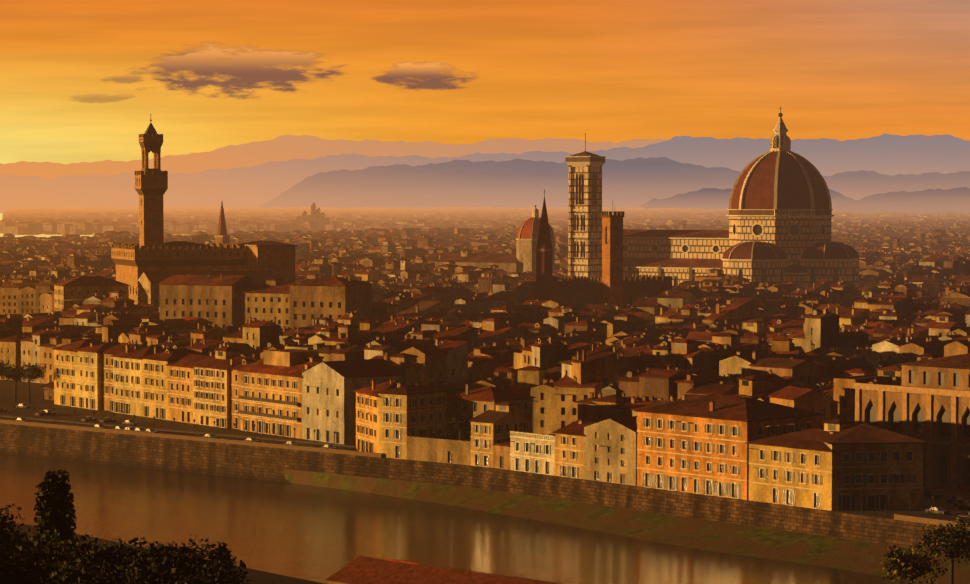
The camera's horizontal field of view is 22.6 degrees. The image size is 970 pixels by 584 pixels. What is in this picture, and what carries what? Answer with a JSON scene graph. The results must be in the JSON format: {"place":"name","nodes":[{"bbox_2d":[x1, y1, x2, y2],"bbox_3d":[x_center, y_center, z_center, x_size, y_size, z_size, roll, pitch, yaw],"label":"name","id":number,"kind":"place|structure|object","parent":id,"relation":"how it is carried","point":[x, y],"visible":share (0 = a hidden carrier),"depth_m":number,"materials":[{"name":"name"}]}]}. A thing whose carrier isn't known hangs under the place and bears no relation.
{"place":"outdoors","nodes":[
{"label":"outdoors","id":0,"kind":"place"},
{"bbox_2d":[0,135,667,177],"bbox_3d":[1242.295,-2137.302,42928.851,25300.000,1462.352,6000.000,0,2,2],"label":"mountain","id":1,"kind":"structure","parent":0,"point":[278,148],"depth_m":45340.33,"materials":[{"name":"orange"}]},
{"bbox_2d":[0,453,916,583],"bbox_3d":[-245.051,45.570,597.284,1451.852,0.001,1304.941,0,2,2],"label":"river","id":2,"kind":"structure","parent":0,"point":[313,533],"depth_m":496.93,"materials":[{"name":"brown liquid"}]},
{"bbox_2d":[0,379,969,583],"bbox_3d":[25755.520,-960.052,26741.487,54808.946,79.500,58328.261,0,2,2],"label":"ground","id":3,"kind":"structure","parent":0,"point":[273,464],"depth_m":561.77,"materials":[{"name":"brown stone"}]},
{"bbox_2d":[325,555,563,583],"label":"roof","id":4,"kind":"structure","parent":3,"relation":"on","point":[360,569],"depth_m":362.17,"materials":[{"name":"tile"}]},
{"bbox_2d":[53,106,860,328],"bbox_3d":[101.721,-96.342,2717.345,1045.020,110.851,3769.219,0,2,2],"label":"landmark buildings","id":5,"kind":"structure","parent":3,"relation":"on","point":[780,209],"depth_m":1022.17,"materials":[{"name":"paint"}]},
{"bbox_2d":[40,339,926,510],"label":"riverfront buildings","id":6,"kind":"structure","parent":3,"relation":"on","point":[733,447],"depth_m":548.26,"materials":[{"name":"paint"}]},
{"bbox_2d":[0,220,969,434],"bbox_3d":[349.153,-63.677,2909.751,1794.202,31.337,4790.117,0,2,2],"label":"city blocks","id":7,"kind":"structure","parent":3,"relation":"on","point":[821,346],"depth_m":822.50,"materials":[{"name":"paint"}]},
{"bbox_2d":[0,360,969,583],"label":"trees","id":8,"kind":"object","parent":3,"relation":"on","point":[51,553],"visible":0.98,"depth_m":200.03,"materials":[{"name":"green plant"}]},
{"bbox_2d":[0,207,969,234],"bbox_3d":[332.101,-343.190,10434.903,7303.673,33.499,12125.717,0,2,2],"label":"haze","id":9,"kind":"object","parent":3,"relation":"on","point":[77,220],"visible":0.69,"depth_m":5843.85,"materials":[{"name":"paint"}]},
{"bbox_2d":[0,403,969,519],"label":"cars","id":10,"kind":"object","parent":3,"relation":"on","point":[960,502],"visible":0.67,"depth_m":598.99,"materials":[{"name":"paint"}]},
{"bbox_2d":[285,469,969,583],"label":"bank grass","id":11,"kind":"structure","parent":3,"relation":"on","point":[788,546],"depth_m":492.63,"materials":[{"name":"green plant"}]},
{"bbox_2d":[853,353,969,490],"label":"arcaded building","id":12,"kind":"structure","parent":3,"relation":"on","point":[928,401],"depth_m":509.54,"materials":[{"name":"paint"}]},
{"bbox_2d":[0,133,969,212],"bbox_3d":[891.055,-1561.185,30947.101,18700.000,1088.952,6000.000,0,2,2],"label":"mountain","id":13,"kind":"structure","parent":0,"point":[258,185],"depth_m":32555.58,"materials":[{"name":"purple"}]},
{"bbox_2d":[0,415,969,528],"bbox_3d":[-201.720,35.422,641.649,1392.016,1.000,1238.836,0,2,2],"label":"road","id":14,"kind":"structure","parent":0,"point":[943,519],"depth_m":607.31,"materials":[{"name":"grey asphalt"}]},
{"bbox_2d":[0,0,969,237],"label":"sky","id":15,"kind":"structure","parent":0,"point":[81,80],"materials":[{"name":"orange"}]},
{"bbox_2d":[253,157,969,207],"bbox_3d":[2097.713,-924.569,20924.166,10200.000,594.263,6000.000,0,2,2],"label":"mountain","id":16,"kind":"structure","parent":0,"point":[627,183],"depth_m":21767.55,"materials":[{"name":"purple"}]},
{"bbox_2d":[640,188,853,208],"bbox_3d":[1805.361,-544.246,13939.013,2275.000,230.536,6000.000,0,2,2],"label":"mountain","id":17,"kind":"structure","parent":0,"point":[710,198],"depth_m":14931.92,"materials":[{"name":"purple"}]},
{"bbox_2d":[832,187,969,213],"bbox_3d":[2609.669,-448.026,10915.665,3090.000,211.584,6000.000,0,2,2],"label":"mountain","id":18,"kind":"structure","parent":0,"point":[957,200],"depth_m":11132.14,"materials":[{"name":"purple"}]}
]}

